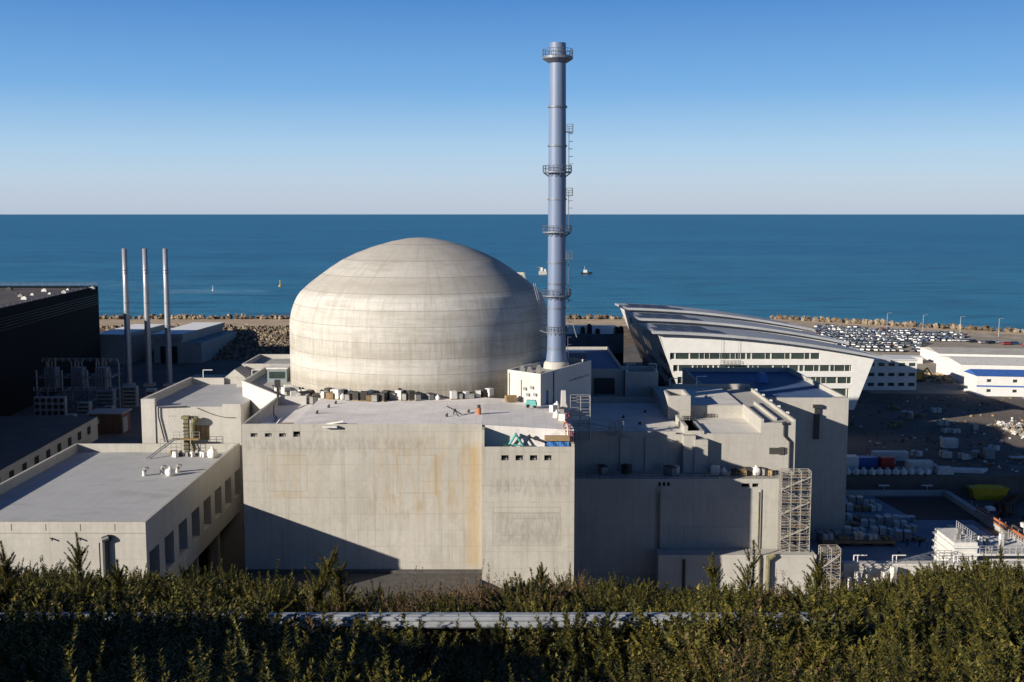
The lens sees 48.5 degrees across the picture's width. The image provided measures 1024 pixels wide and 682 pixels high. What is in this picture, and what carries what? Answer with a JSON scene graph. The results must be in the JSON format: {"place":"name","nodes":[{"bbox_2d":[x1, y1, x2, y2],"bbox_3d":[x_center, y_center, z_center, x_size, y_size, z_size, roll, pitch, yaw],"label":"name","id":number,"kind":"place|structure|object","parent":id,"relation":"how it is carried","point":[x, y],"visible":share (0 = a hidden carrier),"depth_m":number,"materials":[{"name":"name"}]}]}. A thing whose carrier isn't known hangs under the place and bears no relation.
{"place":"outdoors","nodes":[
{"label":"outdoors","id":0,"kind":"place"},
{"bbox_2d":[34,396,67,415],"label":"cooler bank","id":1,"kind":"structure","parent":0,"point":[50,405],"depth_m":380.79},
{"bbox_2d":[141,377,250,573],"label":"annex building","id":2,"kind":"structure","parent":0,"point":[220,408],"depth_m":217.43,"materials":[{"name":"concrete"}]},
{"bbox_2d":[225,365,251,383],"bbox_3d":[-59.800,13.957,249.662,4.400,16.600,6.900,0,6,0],"label":"hut","id":3,"kind":"object","parent":2,"relation":"on","point":[240,372],"visible":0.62,"depth_m":245.71,"materials":[{"name":"concrete"}]},
{"bbox_2d":[192,375,226,377],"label":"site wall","id":4,"kind":"structure","parent":0,"point":[210,376],"depth_m":468.85,"materials":[{"name":"concrete"}]},
{"bbox_2d":[242,354,289,373],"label":"building","id":5,"kind":"structure","parent":0,"point":[255,364],"depth_m":264.35,"materials":[{"name":"concrete"}]},
{"bbox_2d":[289,237,547,425],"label":"reactor building","id":6,"kind":"structure","parent":0,"point":[424,316],"depth_m":211.89,"materials":[{"name":"concrete"}]},
{"bbox_2d":[0,214,1023,331],"bbox_3d":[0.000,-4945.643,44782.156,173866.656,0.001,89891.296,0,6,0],"label":"sea","id":7,"kind":"structure","parent":0,"point":[945,269],"depth_m":1998.07,"materials":[{"name":"liquid"}]},
{"bbox_2d":[0,0,1023,213],"label":"sky","id":8,"kind":"structure","parent":0,"point":[107,106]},
{"bbox_2d":[12,319,1023,595],"bbox_3d":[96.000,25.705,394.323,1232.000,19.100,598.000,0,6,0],"label":"ground","id":9,"kind":"structure","parent":0,"point":[960,407],"depth_m":368.11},
{"bbox_2d":[0,416,97,482],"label":"workshop","id":10,"kind":"structure","parent":9,"relation":"on","point":[26,442],"depth_m":321.03,"materials":[{"name":"concrete"}]},
{"bbox_2d":[0,283,100,415],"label":"turbine hall","id":11,"kind":"structure","parent":9,"relation":"on","point":[38,324],"depth_m":435.45,"materials":[{"name":"metal"}]},
{"bbox_2d":[44,361,60,388],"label":"transformer","id":12,"kind":"object","parent":9,"relation":"on","point":[52,371],"visible":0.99,"depth_m":403.84,"materials":[{"name":"metal"}]},
{"bbox_2d":[33,358,122,408],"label":"steel gantry","id":13,"kind":"object","parent":9,"relation":"on","point":[62,391],"visible":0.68,"depth_m":402.71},
{"bbox_2d":[71,361,86,388],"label":"transformer","id":14,"kind":"object","parent":9,"relation":"on","point":[78,371],"visible":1,"depth_m":403.98,"materials":[{"name":"metal"}]},
{"bbox_2d":[77,401,91,415],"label":"switchgear cabinet","id":15,"kind":"object","parent":9,"relation":"on","point":[84,408],"visible":0.63,"depth_m":387.53,"materials":[{"name":"metal"}]},
{"bbox_2d":[95,361,109,388],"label":"transformer","id":16,"kind":"object","parent":9,"relation":"on","point":[101,371],"visible":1,"depth_m":403.72,"materials":[{"name":"metal"}]},
{"bbox_2d":[96,389,116,407],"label":"switchgear cabinet","id":17,"kind":"object","parent":9,"relation":"on","point":[104,397],"visible":0.58,"depth_m":395.20,"materials":[{"name":"metal"}]},
{"bbox_2d":[87,408,131,433],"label":"site cabin","id":18,"kind":"object","parent":9,"relation":"on","point":[113,420],"visible":0.8,"depth_m":363.39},
{"bbox_2d":[91,437,141,442],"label":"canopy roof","id":19,"kind":"structure","parent":9,"relation":"on","point":[119,440],"depth_m":335.73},
{"bbox_2d":[0,443,241,582],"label":"building","id":20,"kind":"structure","parent":9,"relation":"on","point":[108,503],"depth_m":184.03,"materials":[{"name":"concrete"}]},
{"bbox_2d":[146,432,199,458],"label":"scaffold stair","id":21,"kind":"object","parent":20,"relation":"on","point":[167,443],"visible":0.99,"depth_m":213.39,"materials":[{"name":"grey metal"}]},
{"bbox_2d":[170,449,206,457],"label":"material heap","id":22,"kind":"object","parent":20,"relation":"on","point":[175,453],"visible":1,"depth_m":212.04,"materials":[{"name":"white"}]},
{"bbox_2d":[181,415,198,451],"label":"vent tower","id":23,"kind":"structure","parent":20,"relation":"on","point":[188,427],"depth_m":215.76,"materials":[{"name":"metal"}]},
{"bbox_2d":[207,446,217,457],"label":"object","id":24,"kind":"object","parent":20,"relation":"on","point":[212,452],"visible":1,"depth_m":210.57,"materials":[{"name":"white metal"}]},
{"bbox_2d":[122,248,135,385],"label":"flue","id":25,"kind":"object","parent":9,"relation":"on","point":[128,357],"visible":0.98,"depth_m":460.18,"materials":[{"name":"metal"}]},
{"bbox_2d":[122,385,139,406],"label":"switchgear cabinet","id":26,"kind":"object","parent":9,"relation":"on","point":[130,394],"visible":1,"depth_m":413.39,"materials":[{"name":"metal"}]},
{"bbox_2d":[100,324,164,364],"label":"pump shed","id":27,"kind":"structure","parent":9,"relation":"on","point":[112,343],"depth_m":533.59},
{"bbox_2d":[142,248,155,386],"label":"flue","id":28,"kind":"object","parent":9,"relation":"on","point":[148,360],"visible":1,"depth_m":460.29,"materials":[{"name":"metal"}]},
{"bbox_2d":[163,248,175,386],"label":"flue","id":29,"kind":"object","parent":9,"relation":"on","point":[168,355],"visible":0.98,"depth_m":460.21,"materials":[{"name":"metal"}]},
{"bbox_2d":[151,322,224,362],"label":"pump shed","id":30,"kind":"structure","parent":9,"relation":"on","point":[180,335],"depth_m":534.52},
{"bbox_2d":[160,346,177,362],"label":"door","id":31,"kind":"structure","parent":30,"relation":"in","point":[162,348],"depth_m":533.91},
{"bbox_2d":[100,323,289,359],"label":"riprap","id":32,"kind":"object","parent":9,"relation":"on","point":[285,336],"visible":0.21,"depth_m":578.77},
{"bbox_2d":[182,331,236,362],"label":"shed","id":33,"kind":"structure","parent":9,"relation":"on","point":[203,349],"depth_m":543.26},
{"bbox_2d":[242,367,311,415],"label":"side building","id":34,"kind":"structure","parent":9,"relation":"on","point":[258,392],"depth_m":222.90,"materials":[{"name":"white concrete"}]},
{"bbox_2d":[266,364,290,381],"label":"roof cabin","id":35,"kind":"object","parent":34,"relation":"on","point":[281,372],"visible":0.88,"depth_m":235.28,"materials":[{"name":"white metal"}]},
{"bbox_2d":[269,372,284,377],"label":"window","id":36,"kind":"structure","parent":35,"relation":"in","point":[271,374],"depth_m":235.14,"materials":[{"name":"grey glass"}]},
{"bbox_2d":[242,396,574,605],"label":"front building","id":37,"kind":"structure","parent":9,"relation":"on","point":[388,492],"depth_m":183.64,"materials":[{"name":"concrete"}]},
{"bbox_2d":[333,388,343,399],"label":"rooftop unit","id":38,"kind":"object","parent":37,"relation":"on","point":[337,392],"visible":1,"depth_m":207.26,"materials":[{"name":"white metal"}]},
{"bbox_2d":[503,433,536,446],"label":"steel trestle","id":39,"kind":"object","parent":37,"relation":"on","point":[509,444],"visible":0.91,"depth_m":181.12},
{"bbox_2d":[508,357,590,425],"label":"stack building","id":40,"kind":"structure","parent":37,"relation":"on","point":[539,383],"depth_m":210.36,"materials":[{"name":"white concrete"}]},
{"bbox_2d":[540,42,576,369],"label":"ventilation stack","id":41,"kind":"object","parent":40,"relation":"on","point":[557,58],"visible":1,"depth_m":213.31,"materials":[{"name":"metal"}]},
{"bbox_2d":[544,440,568,446],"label":"tarpaulin","id":42,"kind":"object","parent":37,"relation":"on","point":[556,444],"visible":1,"depth_m":181.47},
{"bbox_2d":[544,435,569,440],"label":"timber beam","id":43,"kind":"structure","parent":42,"relation":"on","point":[556,437],"depth_m":181.48,"materials":[{"name":"brown wood"}]},
{"bbox_2d":[622,366,657,396],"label":"stair block","id":44,"kind":"structure","parent":9,"relation":"on","point":[640,381],"depth_m":249.14,"materials":[{"name":"concrete"}]},
{"bbox_2d":[574,471,781,590],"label":"building","id":45,"kind":"structure","parent":9,"relation":"on","point":[625,526],"depth_m":203.88,"materials":[{"name":"concrete"}]},
{"bbox_2d":[597,464,607,474],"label":"site box","id":46,"kind":"object","parent":45,"relation":"on","point":[602,469],"visible":1,"depth_m":206.04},
{"bbox_2d":[620,463,631,474],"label":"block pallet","id":47,"kind":"object","parent":45,"relation":"on","point":[626,468],"visible":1,"depth_m":206.46,"materials":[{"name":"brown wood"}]},
{"bbox_2d":[663,465,676,475],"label":"site box","id":48,"kind":"object","parent":45,"relation":"on","point":[670,470],"visible":1,"depth_m":205.35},
{"bbox_2d":[573,384,795,543],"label":"stepped building","id":49,"kind":"structure","parent":9,"relation":"on","point":[688,428],"depth_m":209.09,"materials":[{"name":"concrete"}]},
{"bbox_2d":[577,420,630,431],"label":"scaffold poles","id":50,"kind":"object","parent":49,"relation":"on","point":[588,423],"visible":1,"depth_m":203.07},
{"bbox_2d":[570,394,590,440],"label":"scaffold","id":51,"kind":"object","parent":50,"relation":"attached to","point":[580,412],"visible":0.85,"depth_m":201.09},
{"bbox_2d":[608,421,623,435],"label":"scaffold","id":52,"kind":"object","parent":49,"relation":"on","point":[616,426],"visible":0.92,"depth_m":207.28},
{"bbox_2d":[655,541,816,596],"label":"site wall","id":53,"kind":"structure","parent":9,"relation":"on","point":[676,567],"depth_m":200.76,"materials":[{"name":"concrete"}]},
{"bbox_2d":[777,468,811,551],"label":"scaffold tower","id":54,"kind":"structure","parent":53,"relation":"on","point":[790,546],"depth_m":201.87,"materials":[{"name":"beige metal"}]},
{"bbox_2d":[615,303,890,409],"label":"office building","id":55,"kind":"structure","parent":9,"relation":"on","point":[696,338],"depth_m":331.51,"materials":[{"name":"white paint"}]},
{"bbox_2d":[670,353,818,359],"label":"window","id":56,"kind":"structure","parent":55,"relation":"in","point":[673,356],"depth_m":331.11,"materials":[{"name":"black glass"}]},
{"bbox_2d":[673,365,850,371],"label":"window","id":57,"kind":"structure","parent":55,"relation":"in","point":[676,368],"depth_m":331.43,"materials":[{"name":"black glass"}]},
{"bbox_2d":[677,377,850,383],"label":"window","id":58,"kind":"structure","parent":55,"relation":"in","point":[823,380],"depth_m":331.84,"materials":[{"name":"black glass"}]},
{"bbox_2d":[682,368,848,534],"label":"square building","id":59,"kind":"structure","parent":9,"relation":"on","point":[818,411],"depth_m":239.87,"materials":[{"name":"concrete"}]},
{"bbox_2d":[754,372,768,382],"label":"tarpaulin","id":60,"kind":"object","parent":59,"relation":"on","point":[761,377],"visible":1,"depth_m":265.83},
{"bbox_2d":[818,545,840,593],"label":"scaffold tower","id":61,"kind":"structure","parent":9,"relation":"on","point":[829,563],"depth_m":200.05,"materials":[{"name":"beige metal"}]},
{"bbox_2d":[846,454,858,469],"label":"container","id":62,"kind":"object","parent":9,"relation":"on","point":[852,461],"visible":0.6,"depth_m":282.65,"materials":[{"name":"metal"}]},
{"bbox_2d":[858,456,877,467],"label":"container","id":63,"kind":"object","parent":9,"relation":"on","point":[868,461],"visible":0.78,"depth_m":285.94,"materials":[{"name":"metal"}]},
{"bbox_2d":[878,456,894,468],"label":"container","id":64,"kind":"object","parent":9,"relation":"on","point":[884,462],"visible":0.93,"depth_m":284.47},
{"bbox_2d":[871,450,908,460],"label":"container","id":65,"kind":"object","parent":9,"relation":"on","point":[900,455],"visible":0.66,"depth_m":293.88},
{"bbox_2d":[862,355,917,389],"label":"prefab office","id":66,"kind":"structure","parent":9,"relation":"on","point":[897,372],"depth_m":412.00,"materials":[{"name":"white paint"}]},
{"bbox_2d":[846,484,945,495],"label":"kerb wall","id":67,"kind":"structure","parent":9,"relation":"on","point":[883,492],"depth_m":275.05,"materials":[{"name":"concrete"}]},
{"bbox_2d":[905,459,933,470],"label":"container","id":68,"kind":"object","parent":9,"relation":"on","point":[922,464],"visible":0.72,"depth_m":282.40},
{"bbox_2d":[916,367,933,381],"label":"excavator","id":69,"kind":"object","parent":9,"relation":"on","point":[919,376],"visible":0.76,"depth_m":432.85,"materials":[{"name":"metal"}]},
{"bbox_2d":[841,561,1023,590],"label":"retaining wall","id":70,"kind":"structure","parent":9,"relation":"on","point":[850,570],"depth_m":207.38,"materials":[{"name":"white concrete"}]},
{"bbox_2d":[848,394,1023,471],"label":"debris","id":71,"kind":"object","parent":9,"relation":"on","point":[1021,462],"visible":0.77,"depth_m":324.06,"materials":[{"name":"grey concrete"}]},
{"bbox_2d":[922,372,956,383],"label":"earth patch","id":72,"kind":"object","parent":9,"relation":"on","point":[941,378],"visible":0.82,"depth_m":434.21,"materials":[{"name":"brown soil"}]},
{"bbox_2d":[939,450,951,457],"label":"panel stack","id":73,"kind":"object","parent":9,"relation":"on","point":[945,453],"visible":1,"depth_m":297.31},
{"bbox_2d":[940,437,957,447],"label":"container","id":74,"kind":"object","parent":9,"relation":"on","point":[948,442],"visible":1,"depth_m":309.82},
{"bbox_2d":[935,466,987,474],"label":"pipe stack","id":75,"kind":"object","parent":9,"relation":"on","point":[944,470],"visible":1,"depth_m":280.61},
{"bbox_2d":[920,347,1023,362],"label":"store building","id":76,"kind":"structure","parent":9,"relation":"on","point":[930,353],"depth_m":481.54,"materials":[{"name":"white paint"}]},
{"bbox_2d":[931,521,1023,560],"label":"building","id":77,"kind":"structure","parent":9,"relation":"on","point":[957,541],"depth_m":216.34,"materials":[{"name":"white paint"}]},
{"bbox_2d":[943,491,1023,544],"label":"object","id":78,"kind":"object","parent":9,"relation":"on","point":[990,521],"visible":0.94,"depth_m":250.91,"materials":[{"name":"metal"}]},
{"bbox_2d":[966,484,1009,499],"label":"skip","id":79,"kind":"object","parent":9,"relation":"on","point":[986,492],"visible":0.98,"depth_m":271.12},
{"bbox_2d":[982,447,994,458],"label":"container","id":80,"kind":"object","parent":9,"relation":"on","point":[988,452],"visible":1,"depth_m":296.08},
{"bbox_2d":[964,369,1023,396],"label":"prefab office","id":81,"kind":"structure","parent":9,"relation":"on","point":[993,382],"depth_m":398.73,"materials":[{"name":"white paint"}]},
{"bbox_2d":[997,501,1014,517],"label":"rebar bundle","id":82,"kind":"object","parent":9,"relation":"on","point":[1007,509],"visible":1,"depth_m":258.96,"materials":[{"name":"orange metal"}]},
{"bbox_2d":[990,420,1023,438],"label":"rubble","id":83,"kind":"object","parent":9,"relation":"on","point":[1012,428],"visible":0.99,"depth_m":332.63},
{"bbox_2d":[993,492,1023,508],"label":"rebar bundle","id":84,"kind":"object","parent":9,"relation":"on","point":[1012,499],"visible":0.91,"depth_m":268.10,"materials":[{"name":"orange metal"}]},
{"bbox_2d":[96,591,972,667],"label":"hillside","id":85,"kind":"structure","parent":0,"point":[473,645],"depth_m":29.43,"materials":[{"name":"soil"}]},
{"bbox_2d":[0,540,21,607],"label":"gorse spire","id":86,"kind":"structure","parent":85,"relation":"on","point":[5,567],"depth_m":30.84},
{"bbox_2d":[55,532,94,597],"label":"gorse spire","id":87,"kind":"structure","parent":85,"relation":"on","point":[78,555],"depth_m":34.91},
{"bbox_2d":[101,559,127,604],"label":"gorse spire","id":88,"kind":"structure","parent":85,"relation":"on","point":[117,581],"depth_m":33.95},
{"bbox_2d":[299,544,338,611],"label":"gorse spire","id":89,"kind":"structure","parent":85,"relation":"on","point":[323,584],"depth_m":30.80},
{"bbox_2d":[327,556,355,610],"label":"gorse spire","id":90,"kind":"structure","parent":85,"relation":"on","point":[338,582],"depth_m":31.90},
{"bbox_2d":[0,612,943,637],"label":"guardrail","id":91,"kind":"object","parent":85,"relation":"on","point":[465,620],"visible":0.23,"depth_m":28.95,"materials":[{"name":"metal"}]},
{"bbox_2d":[0,550,1023,681],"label":"gorse thicket","id":92,"kind":"object","parent":85,"relation":"on","point":[866,643],"visible":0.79,"depth_m":23.81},
{"bbox_2d":[532,561,549,590],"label":"gorse spire","id":93,"kind":"structure","parent":92,"relation":"attached to","point":[541,575],"depth_m":39.06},
{"bbox_2d":[11,559,1022,681],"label":"dead bracken","id":94,"kind":"object","parent":85,"relation":"on","point":[471,595],"visible":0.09,"depth_m":28.23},
{"bbox_2d":[701,552,727,597],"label":"gorse spire","id":95,"kind":"structure","parent":85,"relation":"on","point":[712,572],"depth_m":36.94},
{"bbox_2d":[729,539,766,598],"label":"gorse spire","id":96,"kind":"structure","parent":85,"relation":"on","point":[748,578],"depth_m":35.98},
{"bbox_2d":[803,551,829,604],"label":"gorse spire","id":97,"kind":"structure","parent":85,"relation":"on","point":[818,574],"depth_m":36.97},
{"bbox_2d":[880,570,933,638],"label":"gorse spire","id":98,"kind":"structure","parent":85,"relation":"on","point":[910,591],"depth_m":24.60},
{"bbox_2d":[942,543,1022,646],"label":"gorse spire","id":99,"kind":"structure","parent":85,"relation":"on","point":[993,590],"depth_m":22.68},
{"bbox_2d":[977,563,1023,644],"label":"gorse spire","id":100,"kind":"structure","parent":85,"relation":"on","point":[1007,597],"depth_m":21.64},
{"bbox_2d":[566,347,623,396],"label":"link building","id":101,"kind":"structure","parent":0,"point":[607,374],"depth_m":250.90,"materials":[{"name":"concrete"}]},
{"bbox_2d":[566,324,623,365],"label":"pump building","id":102,"kind":"structure","parent":0,"point":[611,337],"depth_m":417.75,"materials":[{"name":"metal"}]},
{"bbox_2d":[711,465,719,475],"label":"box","id":103,"kind":"object","parent":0,"point":[715,469],"visible":1,"depth_m":205.38,"materials":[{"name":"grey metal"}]},
{"bbox_2d":[819,537,895,546],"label":"steel platform","id":104,"kind":"structure","parent":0,"point":[864,540],"depth_m":232.56,"materials":[{"name":"grey metal"}]},
{"bbox_2d":[851,531,863,539],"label":"panel stack","id":105,"kind":"object","parent":104,"relation":"on","point":[856,535],"visible":1,"depth_m":233.35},
{"bbox_2d":[792,496,994,580],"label":"pavement","id":106,"kind":"structure","parent":0,"point":[912,550],"depth_m":233.55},
{"bbox_2d":[810,530,823,541],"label":"panel stack","id":107,"kind":"object","parent":106,"relation":"on","point":[815,535],"visible":0.7,"depth_m":236.19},
{"bbox_2d":[848,495,863,504],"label":"panel stack","id":108,"kind":"object","parent":106,"relation":"on","point":[856,499],"visible":0.72,"depth_m":264.40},
{"bbox_2d":[860,518,875,527],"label":"panel stack","id":109,"kind":"object","parent":106,"relation":"on","point":[865,522],"visible":0.79,"depth_m":246.61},
{"bbox_2d":[867,503,881,511],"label":"panel stack","id":110,"kind":"object","parent":106,"relation":"on","point":[875,507],"visible":1,"depth_m":260.17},
{"bbox_2d":[869,525,886,534],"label":"panel stack","id":111,"kind":"object","parent":106,"relation":"on","point":[878,530],"visible":0.85,"depth_m":240.81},
{"bbox_2d":[873,514,892,527],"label":"panel stack","id":112,"kind":"object","parent":106,"relation":"on","point":[884,520],"visible":0.82,"depth_m":246.60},
{"bbox_2d":[892,519,907,527],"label":"panel stack","id":113,"kind":"object","parent":106,"relation":"on","point":[898,523],"visible":0.73,"depth_m":246.31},
{"bbox_2d":[894,529,911,541],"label":"panel stack","id":114,"kind":"object","parent":106,"relation":"on","point":[901,534],"visible":0.93,"depth_m":235.90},
{"bbox_2d":[902,524,916,533],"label":"panel stack","id":115,"kind":"object","parent":106,"relation":"on","point":[912,528],"visible":0.62,"depth_m":241.65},
{"bbox_2d":[936,550,954,560],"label":"scaffold","id":116,"kind":"object","parent":106,"relation":"on","point":[951,555],"visible":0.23,"depth_m":211.40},
{"bbox_2d":[901,410,913,418],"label":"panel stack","id":117,"kind":"object","parent":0,"point":[907,414],"visible":1,"depth_m":354.24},
{"bbox_2d":[875,497,978,519],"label":"pavement","id":118,"kind":"structure","parent":0,"point":[931,508],"depth_m":262.80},
{"bbox_2d":[936,356,1023,381],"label":"store building","id":119,"kind":"structure","parent":0,"point":[954,367],"depth_m":435.14,"materials":[{"name":"white paint"}]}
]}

